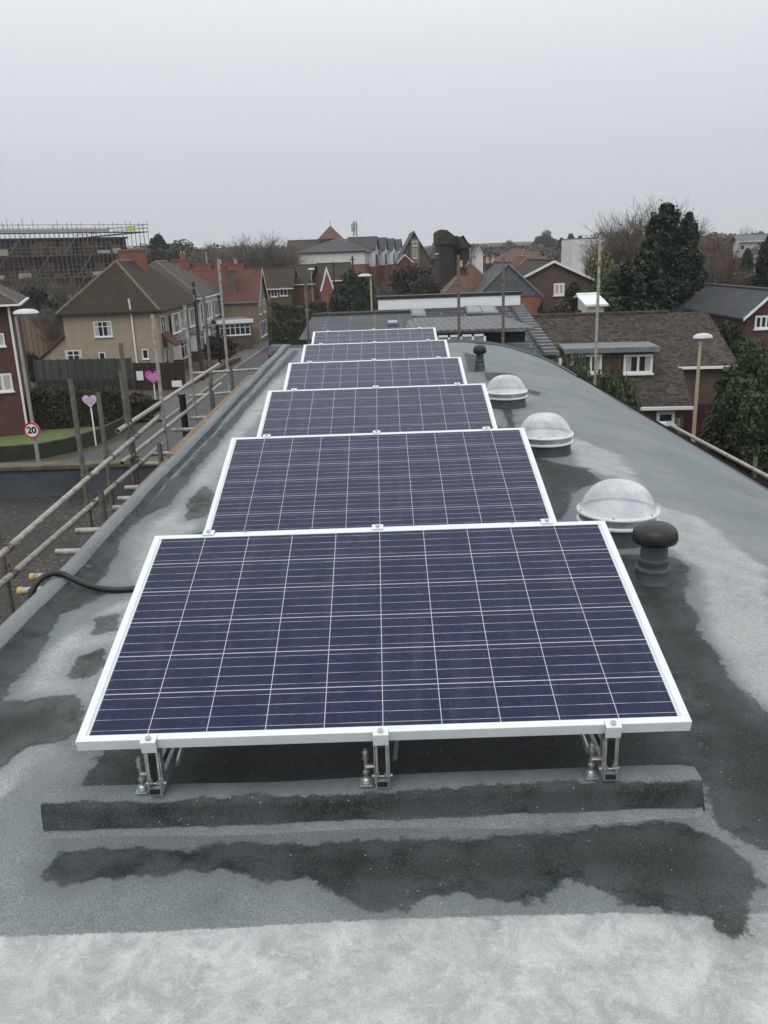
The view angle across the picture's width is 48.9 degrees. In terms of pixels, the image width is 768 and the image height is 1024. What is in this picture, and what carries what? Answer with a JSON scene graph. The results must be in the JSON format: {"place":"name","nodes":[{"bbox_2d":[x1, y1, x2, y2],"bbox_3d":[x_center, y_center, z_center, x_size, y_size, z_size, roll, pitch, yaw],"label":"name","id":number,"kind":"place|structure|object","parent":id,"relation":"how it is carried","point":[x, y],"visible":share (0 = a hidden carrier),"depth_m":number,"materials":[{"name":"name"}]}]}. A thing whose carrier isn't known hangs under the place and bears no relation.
{"place":"outdoors","nodes":[
{"label":"outdoors","id":0,"kind":"place"},
{"bbox_2d":[0,457,165,625],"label":"flat roof","id":1,"kind":"structure","parent":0,"point":[30,492],"depth_m":16.67,"materials":[{"name":"gravel"}]},
{"bbox_2d":[0,259,258,616],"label":"scaffold","id":2,"kind":"object","parent":1,"relation":"on","point":[7,574],"visible":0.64,"depth_m":8.25,"materials":[{"name":"grey metal"}]},
{"bbox_2d":[39,249,205,376],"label":"semi detached house","id":3,"kind":"structure","parent":0,"point":[104,313],"depth_m":64.95,"materials":[{"name":"paint"}]},
{"bbox_2d":[93,321,113,337],"bbox_3d":[-21.442,-13.916,64.418,1.491,1.220,0.150,-2,17,0],"label":"window","id":4,"kind":"structure","parent":3,"relation":"in","point":[102,329],"depth_m":64.44,"materials":[{"name":"white plastic"}]},
{"bbox_2d":[172,340,191,359],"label":"bay window","id":5,"kind":"structure","parent":3,"relation":"in","point":[180,352],"depth_m":69.08,"materials":[{"name":"paint"}]},
{"bbox_2d":[54,347,268,460],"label":"road","id":6,"kind":"structure","parent":0,"point":[259,360],"depth_m":46.21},
{"bbox_2d":[13,309,40,461],"bbox_3d":[-12.640,-3.827,31.067,0.955,7.118,0.510,-2,17,0],"label":"street lamp","id":7,"kind":"object","parent":6,"relation":"on","point":[22,312],"visible":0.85,"depth_m":30.55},
{"bbox_2d":[165,345,268,420],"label":"kerb","id":8,"kind":"structure","parent":6,"relation":"on","point":[201,392],"depth_m":61.00,"materials":[{"name":"concrete"}]},
{"bbox_2d":[149,259,221,343],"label":"semi detached house","id":9,"kind":"structure","parent":0,"point":[178,273],"depth_m":82.60,"materials":[{"name":"tile"}]},
{"bbox_2d":[148,338,270,419],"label":"pavement","id":10,"kind":"structure","parent":0,"point":[172,404],"depth_m":60.56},
{"bbox_2d":[191,260,227,286],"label":"gabled house","id":11,"kind":"structure","parent":0,"point":[207,272],"depth_m":96.25,"materials":[{"name":"tile"}]},
{"bbox_2d":[219,259,268,343],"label":"gabled house","id":12,"kind":"structure","parent":0,"point":[244,292],"depth_m":88.11,"materials":[{"name":"red ceramic"}]},
{"bbox_2d":[262,267,296,325],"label":"house","id":13,"kind":"structure","parent":0,"point":[279,281],"depth_m":105.11,"materials":[{"name":"tile"}]},
{"bbox_2d":[284,264,315,306],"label":"brick hall","id":14,"kind":"structure","parent":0,"point":[302,276],"depth_m":108.65,"materials":[{"name":"brown brick"}]},
{"bbox_2d":[312,262,355,311],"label":"gabled house","id":15,"kind":"structure","parent":0,"point":[322,276],"depth_m":102.27,"materials":[{"name":"red brick"}]},
{"bbox_2d":[0,241,767,484],"bbox_3d":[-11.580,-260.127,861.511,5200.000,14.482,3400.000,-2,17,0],"label":"ground","id":16,"kind":"structure","parent":0,"point":[137,426],"depth_m":55.16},
{"bbox_2d":[0,284,32,436],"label":"brick flats","id":17,"kind":"structure","parent":16,"relation":"on","point":[14,415],"depth_m":44.23,"materials":[{"name":"red brick"}]},
{"bbox_2d":[0,373,14,393],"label":"window","id":18,"kind":"structure","parent":17,"relation":"in","point":[6,384],"depth_m":43.93,"materials":[{"name":"white plastic"}]},
{"bbox_2d":[1,264,61,307],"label":"bare tree","id":19,"kind":"object","parent":16,"relation":"on","point":[26,283],"visible":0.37,"depth_m":92.21,"materials":[{"name":"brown plant"}]},
{"bbox_2d":[21,315,48,355],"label":"fence","id":20,"kind":"object","parent":16,"relation":"on","point":[36,345],"visible":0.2,"depth_m":85.00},
{"bbox_2d":[18,284,61,338],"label":"dark shrub","id":21,"kind":"object","parent":16,"relation":"on","point":[38,296],"visible":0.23,"depth_m":88.44,"materials":[{"name":"green plant"}]},
{"bbox_2d":[24,304,64,350],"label":"bare tree","id":22,"kind":"object","parent":16,"relation":"on","point":[43,317],"visible":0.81,"depth_m":81.86,"materials":[{"name":"brown plant"}]},
{"bbox_2d":[32,321,61,345],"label":"bare tree","id":23,"kind":"object","parent":16,"relation":"on","point":[52,334],"visible":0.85,"depth_m":74.19,"materials":[{"name":"brown plant"}]},
{"bbox_2d":[0,426,99,445],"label":"lawn","id":24,"kind":"structure","parent":16,"relation":"on","point":[51,435],"depth_m":44.23,"materials":[{"name":"green plant"}]},
{"bbox_2d":[0,415,125,461],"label":"garden wall","id":25,"kind":"structure","parent":16,"relation":"on","point":[52,448],"depth_m":39.73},
{"bbox_2d":[47,276,85,307],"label":"bare tree","id":26,"kind":"object","parent":16,"relation":"on","point":[61,293],"visible":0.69,"depth_m":103.62,"materials":[{"name":"brown plant"}]},
{"bbox_2d":[0,218,150,311],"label":"building under scaffold","id":27,"kind":"structure","parent":16,"relation":"on","point":[82,260],"depth_m":121.11,"materials":[{"name":"metal"}]},
{"bbox_2d":[30,384,123,429],"bbox_3d":[-16.830,-5.853,46.862,5.196,2.447,2.305,-6,17,-11],"label":"hedge","id":28,"kind":"object","parent":16,"relation":"on","point":[51,408],"visible":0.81,"depth_m":46.13,"materials":[{"name":"green plant"}]},
{"bbox_2d":[33,357,134,389],"bbox_3d":[-21.317,-9.763,59.977,7.301,2.256,0.105,0,17,7],"label":"fence","id":29,"kind":"object","parent":16,"relation":"on","point":[89,374],"visible":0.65,"depth_m":59.95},
{"bbox_2d":[120,391,156,423],"bbox_3d":[-14.223,-5.796,47.573,2.236,1.710,2.150,12,22,39],"label":"hedge","id":30,"kind":"object","parent":16,"relation":"on","point":[140,403],"visible":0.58,"depth_m":47.14,"materials":[{"name":"brown plant"}]},
{"bbox_2d":[146,232,169,257],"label":"conifer tree","id":31,"kind":"object","parent":16,"relation":"on","point":[157,241],"visible":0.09,"depth_m":165.35,"materials":[{"name":"green plant"}]},
{"bbox_2d":[132,362,185,389],"bbox_3d":[-15.695,-9.496,58.984,3.814,1.940,0.105,1,17,11],"label":"fence","id":32,"kind":"object","parent":16,"relation":"on","point":[171,372],"visible":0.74,"depth_m":58.94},
{"bbox_2d":[158,239,210,269],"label":"evergreen tree","id":33,"kind":"object","parent":16,"relation":"on","point":[177,248],"visible":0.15,"depth_m":159.92,"materials":[{"name":"green plant"}]},
{"bbox_2d":[190,282,203,379],"bbox_3d":[-13.598,-13.072,61.583,0.451,7.126,0.435,-15,21,-37],"label":"telegraph pole","id":34,"kind":"object","parent":16,"relation":"on","point":[193,287],"visible":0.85,"depth_m":61.52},
{"bbox_2d":[177,241,243,270],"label":"bare tree","id":35,"kind":"object","parent":16,"relation":"on","point":[209,254],"visible":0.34,"depth_m":151.02,"materials":[{"name":"brown plant"}]},
{"bbox_2d":[201,333,238,364],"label":"evergreen tree","id":36,"kind":"object","parent":16,"relation":"on","point":[217,347],"visible":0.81,"depth_m":70.38,"materials":[{"name":"green plant"}]},
{"bbox_2d":[212,316,252,350],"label":"sun room","id":37,"kind":"object","parent":16,"relation":"on","point":[238,329],"visible":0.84,"depth_m":82.92,"materials":[{"name":"plastic"}]},
{"bbox_2d":[213,243,280,267],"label":"bare tree","id":38,"kind":"object","parent":16,"relation":"on","point":[248,264],"visible":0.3,"depth_m":131.73,"materials":[{"name":"brown plant"}]},
{"bbox_2d":[216,231,311,267],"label":"bare tree","id":39,"kind":"object","parent":16,"relation":"on","point":[272,256],"visible":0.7,"depth_m":132.13,"materials":[{"name":"brown plant"}]},
{"bbox_2d":[267,315,311,345],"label":"hedge","id":40,"kind":"object","parent":16,"relation":"on","point":[286,331],"visible":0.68,"depth_m":81.73,"materials":[{"name":"green plant"}]},
{"bbox_2d":[270,300,328,322],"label":"hedge","id":41,"kind":"object","parent":16,"relation":"on","point":[281,312],"visible":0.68,"depth_m":96.39,"materials":[{"name":"green plant"}]},
{"bbox_2d":[287,239,320,251],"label":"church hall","id":42,"kind":"structure","parent":16,"relation":"on","point":[314,242],"depth_m":174.83,"materials":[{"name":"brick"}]},
{"bbox_2d":[296,236,402,300],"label":"long building","id":43,"kind":"structure","parent":16,"relation":"on","point":[375,257],"depth_m":148.16,"materials":[{"name":"paint"}]},
{"bbox_2d":[328,268,377,311],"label":"dark shrub","id":44,"kind":"object","parent":16,"relation":"on","point":[342,299],"visible":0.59,"depth_m":87.89,"materials":[{"name":"green plant"}]},
{"bbox_2d":[298,309,412,343],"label":"tiled building","id":45,"kind":"structure","parent":16,"relation":"on","point":[359,320],"depth_m":22.37,"materials":[{"name":"tile"}]},
{"bbox_2d":[0,339,767,1023],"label":"flat roof building","id":46,"kind":"structure","parent":16,"relation":"on","point":[498,881],"depth_m":2.28,"materials":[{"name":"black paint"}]},
{"bbox_2d":[28,570,134,598],"bbox_3d":[-1.161,1.703,4.486,1.028,3.013,0.144,-1,17,2],"label":"cable conduit","id":47,"kind":"object","parent":46,"relation":"attached to","point":[32,590],"visible":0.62,"depth_m":4.06,"materials":[{"name":"black rubber"}]},
{"bbox_2d":[311,327,437,343],"bbox_3d":[-0.121,-2.104,11.025,1.650,0.495,1.000,-2,17,0],"label":"solar panel","id":48,"kind":"object","parent":46,"relation":"on","point":[372,335],"visible":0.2,"depth_m":11.22,"materials":[{"name":"glass"}]},
{"bbox_2d":[283,356,466,389],"bbox_3d":[-0.078,-1.097,7.707,1.650,0.495,1.000,-2,17,0],"label":"solar panel","id":49,"kind":"object","parent":46,"relation":"on","point":[438,370],"visible":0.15,"depth_m":7.82,"materials":[{"name":"glass"}]},
{"bbox_2d":[301,339,449,361],"bbox_3d":[-0.092,-1.600,9.365,1.650,0.495,1.000,-2,17,0],"label":"solar panel","id":50,"kind":"object","parent":46,"relation":"on","point":[426,348],"visible":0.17,"depth_m":9.53,"materials":[{"name":"glass"}]},
{"bbox_2d":[257,382,497,436],"bbox_3d":[-0.047,-0.589,6.034,1.650,0.495,1.000,-2,17,0],"label":"solar panel","id":51,"kind":"object","parent":46,"relation":"on","point":[296,412],"visible":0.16,"depth_m":6.08,"materials":[{"name":"glass"}]},
{"bbox_2d":[204,426,556,533],"bbox_3d":[-0.023,-0.086,4.377,1.650,0.495,1.000,-2,17,0],"label":"solar panel","id":52,"kind":"object","parent":46,"relation":"on","point":[486,475],"visible":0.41,"depth_m":4.30,"materials":[{"name":"glass"}]},
{"bbox_2d":[75,518,691,795],"bbox_3d":[-0.006,0.420,2.709,1.650,0.495,1.000,-2,17,0],"label":"solar panel","id":53,"kind":"object","parent":46,"relation":"on","point":[379,636],"visible":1,"depth_m":2.55,"materials":[{"name":"blue glass"}]},
{"bbox_2d":[473,344,486,371],"bbox_3d":[1.260,-2.024,11.108,0.177,0.353,0.177,-2,17,0],"label":"vent pipe","id":54,"kind":"object","parent":46,"relation":"on","point":[479,350],"visible":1,"depth_m":11.06,"materials":[{"name":"black plastic"}]},
{"bbox_2d":[486,375,527,408],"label":"roof dome","id":55,"kind":"structure","parent":46,"relation":"on","point":[514,396],"depth_m":8.40,"materials":[{"name":"plastic"}]},
{"bbox_2d":[520,412,573,457],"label":"roof dome","id":56,"kind":"structure","parent":46,"relation":"on","point":[554,441],"depth_m":6.35,"materials":[{"name":"plastic"}]},
{"bbox_2d":[576,478,660,548],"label":"roof dome","id":57,"kind":"structure","parent":46,"relation":"on","point":[623,516],"depth_m":4.45,"materials":[{"name":"plastic"}]},
{"bbox_2d":[632,520,678,586],"bbox_3d":[1.253,0.189,3.920,0.208,0.294,0.208,-2,17,0],"label":"vent pipe","id":58,"kind":"object","parent":46,"relation":"on","point":[655,539],"visible":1,"depth_m":3.87,"materials":[{"name":"black plastic"}]},
{"bbox_2d":[385,262,432,294],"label":"evergreen tree","id":59,"kind":"object","parent":16,"relation":"on","point":[405,278],"visible":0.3,"depth_m":103.17,"materials":[{"name":"green plant"}]},
{"bbox_2d":[393,231,433,275],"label":"steep gabled hall","id":60,"kind":"structure","parent":16,"relation":"on","point":[413,250],"depth_m":143.33,"materials":[{"name":"brick"}]},
{"bbox_2d":[409,272,441,294],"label":"evergreen tree","id":61,"kind":"object","parent":16,"relation":"on","point":[424,285],"visible":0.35,"depth_m":99.77,"materials":[{"name":"green plant"}]},
{"bbox_2d":[433,229,455,288],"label":"mossy block","id":62,"kind":"structure","parent":16,"relation":"on","point":[443,241],"depth_m":113.50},
{"bbox_2d":[456,255,460,338],"bbox_3d":[1.484,-0.590,16.459,0.150,8.460,0.150,-2,17,0],"label":"scaffold pole","id":63,"kind":"object","parent":16,"relation":"on","point":[458,283],"visible":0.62,"depth_m":15.41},
{"bbox_2d":[457,235,471,265],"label":"mossy block","id":64,"kind":"structure","parent":16,"relation":"on","point":[463,245],"depth_m":112.26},
{"bbox_2d":[440,257,494,293],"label":"chalet house","id":65,"kind":"structure","parent":16,"relation":"on","point":[471,275],"depth_m":60.56,"materials":[{"name":"tile"}]},
{"bbox_2d":[501,257,505,343],"bbox_3d":[2.301,-0.589,16.470,0.150,8.397,0.150,-2,17,0],"label":"scaffold pole","id":66,"kind":"object","parent":16,"relation":"on","point":[503,285],"visible":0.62,"depth_m":15.44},
{"bbox_2d":[470,260,542,313],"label":"slate roofed house","id":67,"kind":"structure","parent":16,"relation":"on","point":[515,280],"depth_m":56.19,"materials":[{"name":"tile"}]},
{"bbox_2d":[424,243,606,271],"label":"woodland","id":68,"kind":"object","parent":16,"relation":"on","point":[539,249],"visible":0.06,"depth_m":212.84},
{"bbox_2d":[485,249,547,263],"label":"bungalow","id":69,"kind":"object","parent":16,"relation":"on","point":[511,255],"visible":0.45,"depth_m":127.65,"materials":[{"name":"tile"}]},
{"bbox_2d":[531,230,558,247],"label":"evergreen tree","id":70,"kind":"object","parent":16,"relation":"on","point":[547,239],"visible":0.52,"depth_m":312.93,"materials":[{"name":"green plant"}]},
{"bbox_2d":[545,301,581,313],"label":"evergreen tree","id":71,"kind":"object","parent":16,"relation":"on","point":[568,309],"depth_m":48.50,"materials":[{"name":"green plant"}]},
{"bbox_2d":[561,278,581,310],"bbox_3d":[11.288,-10.541,51.296,3.816,7.049,3.603,3,17,15],"label":"conifer tree","id":72,"kind":"object","parent":16,"relation":"on","point":[572,290],"visible":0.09,"depth_m":50.28,"materials":[{"name":"green plant"}]},
{"bbox_2d":[569,359,609,383],"bbox_3d":[7.003,-2.884,29.479,2.908,4.964,2.955,-3,17,-2],"label":"laurel bush","id":73,"kind":"object","parent":16,"relation":"on","point":[582,374],"visible":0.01,"depth_m":28.56,"materials":[{"name":"green plant"}]},
{"bbox_2d":[573,292,608,312],"bbox_3d":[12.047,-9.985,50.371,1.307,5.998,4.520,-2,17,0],"label":"garage","id":74,"kind":"structure","parent":16,"relation":"on","point":[586,302],"depth_m":48.46,"materials":[{"name":"white paint"}]},
{"bbox_2d":[593,235,601,384],"bbox_3d":[3.959,-0.714,16.141,0.150,8.713,0.150,-2,17,0],"label":"scaffold pole","id":75,"kind":"object","parent":16,"relation":"on","point":[599,264],"visible":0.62,"depth_m":15.22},
{"bbox_2d":[582,241,619,291],"bbox_3d":[15.553,-14.165,58.695,4.208,8.975,4.080,4,18,18],"label":"evergreen tree","id":76,"kind":"object","parent":16,"relation":"on","point":[593,259],"visible":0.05,"depth_m":57.54,"materials":[{"name":"green plant"}]},
{"bbox_2d":[584,266,646,311],"bbox_3d":[14.518,-12.217,55.146,4.738,7.382,5.144,13,23,41],"label":"evergreen tree","id":77,"kind":"object","parent":16,"relation":"on","point":[604,287],"visible":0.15,"depth_m":53.45,"materials":[{"name":"green plant"}]},
{"bbox_2d":[607,260,653,311],"bbox_3d":[15.534,-12.037,54.211,6.302,8.040,6.096,-9,18,-23],"label":"conifer tree","id":78,"kind":"object","parent":16,"relation":"on","point":[627,283],"visible":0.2,"depth_m":52.91,"materials":[{"name":"green plant"}]},
{"bbox_2d":[531,310,736,450],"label":"dormer house","id":79,"kind":"structure","parent":16,"relation":"on","point":[653,355],"depth_m":35.30,"materials":[{"name":"tile"}]},
{"bbox_2d":[570,354,601,374],"bbox_3d":[8.271,-6.026,34.575,1.381,0.834,0.150,0,17,5],"label":"window","id":80,"kind":"structure","parent":79,"relation":"in","point":[590,357],"depth_m":34.53,"materials":[{"name":"white plastic"}]},
{"bbox_2d":[623,354,653,375],"bbox_3d":[10.346,-5.993,34.390,1.274,0.833,0.150,0,17,5],"label":"window","id":81,"kind":"structure","parent":79,"relation":"in","point":[634,364],"depth_m":34.40,"materials":[{"name":"white plastic"}]},
{"bbox_2d":[656,411,675,425],"bbox_3d":[11.185,-3.709,33.543,0.824,0.581,0.150,0,17,5],"label":"window","id":82,"kind":"structure","parent":79,"relation":"in","point":[668,417],"depth_m":33.54,"materials":[{"name":"white plastic"}]},
{"bbox_2d":[683,404,713,450],"bbox_3d":[13.730,-3.553,35.630,2.550,2.050,0.058,0,17,5],"label":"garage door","id":83,"kind":"structure","parent":79,"relation":"in","point":[702,408],"depth_m":35.54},
{"bbox_2d":[572,194,711,268],"bbox_3d":[18.339,-17.354,63.481,10.405,12.101,10.718,11,21,36],"label":"bare tree","id":84,"kind":"object","parent":16,"relation":"on","point":[620,254],"visible":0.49,"depth_m":61.51,"materials":[{"name":"brown plant"}]},
{"bbox_2d":[632,233,671,311],"bbox_3d":[17.421,-13.684,56.786,5.762,9.672,5.957,-13,20,-31],"label":"conifer tree","id":85,"kind":"object","parent":16,"relation":"on","point":[646,260],"visible":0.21,"depth_m":55.34,"materials":[{"name":"green plant"}]},
{"bbox_2d":[600,195,726,283],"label":"bare tree","id":86,"kind":"object","parent":16,"relation":"on","point":[646,218],"visible":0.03,"depth_m":67.66,"materials":[{"name":"brown plant"}]},
{"bbox_2d":[633,199,705,311],"bbox_3d":[19.344,-15.245,58.007,8.216,11.880,8.701,-2,17,1],"label":"conifer tree","id":87,"kind":"object","parent":16,"relation":"on","point":[677,254],"visible":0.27,"depth_m":56.51,"materials":[{"name":"green plant"}]},
{"bbox_2d":[591,231,763,280],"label":"woodland","id":88,"kind":"object","parent":16,"relation":"on","point":[721,235],"depth_m":214.59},
{"bbox_2d":[680,208,708,291],"bbox_3d":[21.304,-15.782,60.489,5.095,11.298,5.396,-5,17,-9],"label":"conifer tree","id":89,"kind":"object","parent":16,"relation":"on","point":[689,220],"visible":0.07,"depth_m":58.70,"materials":[{"name":"green plant"}]},
{"bbox_2d":[691,333,712,442],"bbox_3d":[10.905,-3.381,29.430,0.682,5.617,0.372,-2,17,0],"label":"street lamp","id":90,"kind":"object","parent":16,"relation":"on","point":[703,336],"visible":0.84,"depth_m":29.00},
{"bbox_2d":[660,418,767,478],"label":"side scaffold","id":91,"kind":"object","parent":16,"relation":"on","point":[752,468],"visible":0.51,"depth_m":10.20,"materials":[{"name":"grey metal"}]},
{"bbox_2d":[681,283,767,365],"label":"gabled house","id":92,"kind":"structure","parent":16,"relation":"on","point":[745,308],"depth_m":48.05,"materials":[{"name":"tile"}]},
{"bbox_2d":[697,231,757,276],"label":"bare tree","id":93,"kind":"object","parent":16,"relation":"on","point":[713,248],"visible":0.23,"depth_m":91.30,"materials":[{"name":"brown plant"}]},
{"bbox_2d":[704,256,755,281],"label":"bare tree","id":94,"kind":"object","parent":16,"relation":"on","point":[711,270],"visible":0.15,"depth_m":77.26,"materials":[{"name":"brown plant"}]},
{"bbox_2d":[704,244,756,279],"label":"bare tree","id":95,"kind":"object","parent":16,"relation":"on","point":[731,258],"visible":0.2,"depth_m":85.08,"materials":[{"name":"brown plant"}]},
{"bbox_2d":[707,261,754,285],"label":"bare tree","id":96,"kind":"object","parent":16,"relation":"on","point":[743,276],"visible":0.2,"depth_m":69.35,"materials":[{"name":"brown plant"}]},
{"bbox_2d":[697,412,767,476],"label":"twiggy shrub","id":97,"kind":"object","parent":16,"relation":"on","point":[717,439],"visible":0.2,"depth_m":30.74,"materials":[{"name":"brown plant"}]},
{"bbox_2d":[715,319,753,361],"bbox_3d":[17.434,-7.579,43.834,3.670,4.890,3.424,8,20,31],"label":"dark shrub","id":98,"kind":"object","parent":16,"relation":"on","point":[734,337],"visible":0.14,"depth_m":42.74,"materials":[{"name":"green plant"}]},
{"bbox_2d":[704,338,767,470],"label":"evergreen tree","id":99,"kind":"object","parent":16,"relation":"on","point":[732,382],"visible":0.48,"depth_m":29.90,"materials":[{"name":"green plant"}]},
{"bbox_2d":[737,247,754,274],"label":"conifer tree","id":100,"kind":"object","parent":16,"relation":"on","point":[747,257],"visible":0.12,"depth_m":80.63,"materials":[{"name":"green plant"}]},
{"bbox_2d":[746,236,767,287],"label":"conifer tree","id":101,"kind":"object","parent":16,"relation":"on","point":[760,279],"visible":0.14,"depth_m":63.43,"materials":[{"name":"green plant"}]},
{"bbox_2d":[0,0,767,248],"label":"sky","id":102,"kind":"structure","parent":0,"point":[202,121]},
{"bbox_2d":[376,291,560,364],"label":"tiled building","id":103,"kind":"structure","parent":0,"point":[481,316],"depth_m":23.27,"materials":[{"name":"black paint"}]},
{"bbox_2d":[437,334,485,340],"bbox_3d":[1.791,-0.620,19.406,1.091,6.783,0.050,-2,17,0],"label":"window","id":104,"kind":"structure","parent":103,"relation":"in","point":[482,337],"depth_m":18.43,"materials":[{"name":"white plastic"}]},
{"bbox_2d":[470,246,484,272],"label":"white house","id":105,"kind":"structure","parent":0,"point":[477,255],"depth_m":182.62,"materials":[{"name":"paint"}]},
{"bbox_2d":[515,259,593,311],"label":"gabled house","id":106,"kind":"structure","parent":0,"point":[550,280],"depth_m":58.09,"materials":[{"name":"brown brick"}]},
{"bbox_2d":[561,237,604,272],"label":"white block","id":107,"kind":"structure","parent":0,"point":[569,257],"depth_m":163.58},
{"bbox_2d":[590,363,641,410],"bbox_3d":[7.209,-2.363,27.547,2.539,5.077,2.498,3,18,17],"label":"laurel bush","id":108,"kind":"object","parent":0,"point":[623,390],"visible":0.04,"depth_m":26.76,"materials":[{"name":"green plant"}]},
{"bbox_2d":[730,233,767,257],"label":"white house","id":109,"kind":"structure","parent":0,"point":[755,239],"depth_m":123.26,"materials":[{"name":"paint"}]},
{"bbox_2d":[731,358,767,473],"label":"evergreen tree","id":110,"kind":"object","parent":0,"point":[751,423],"visible":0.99,"depth_m":27.35,"materials":[{"name":"green plant"}]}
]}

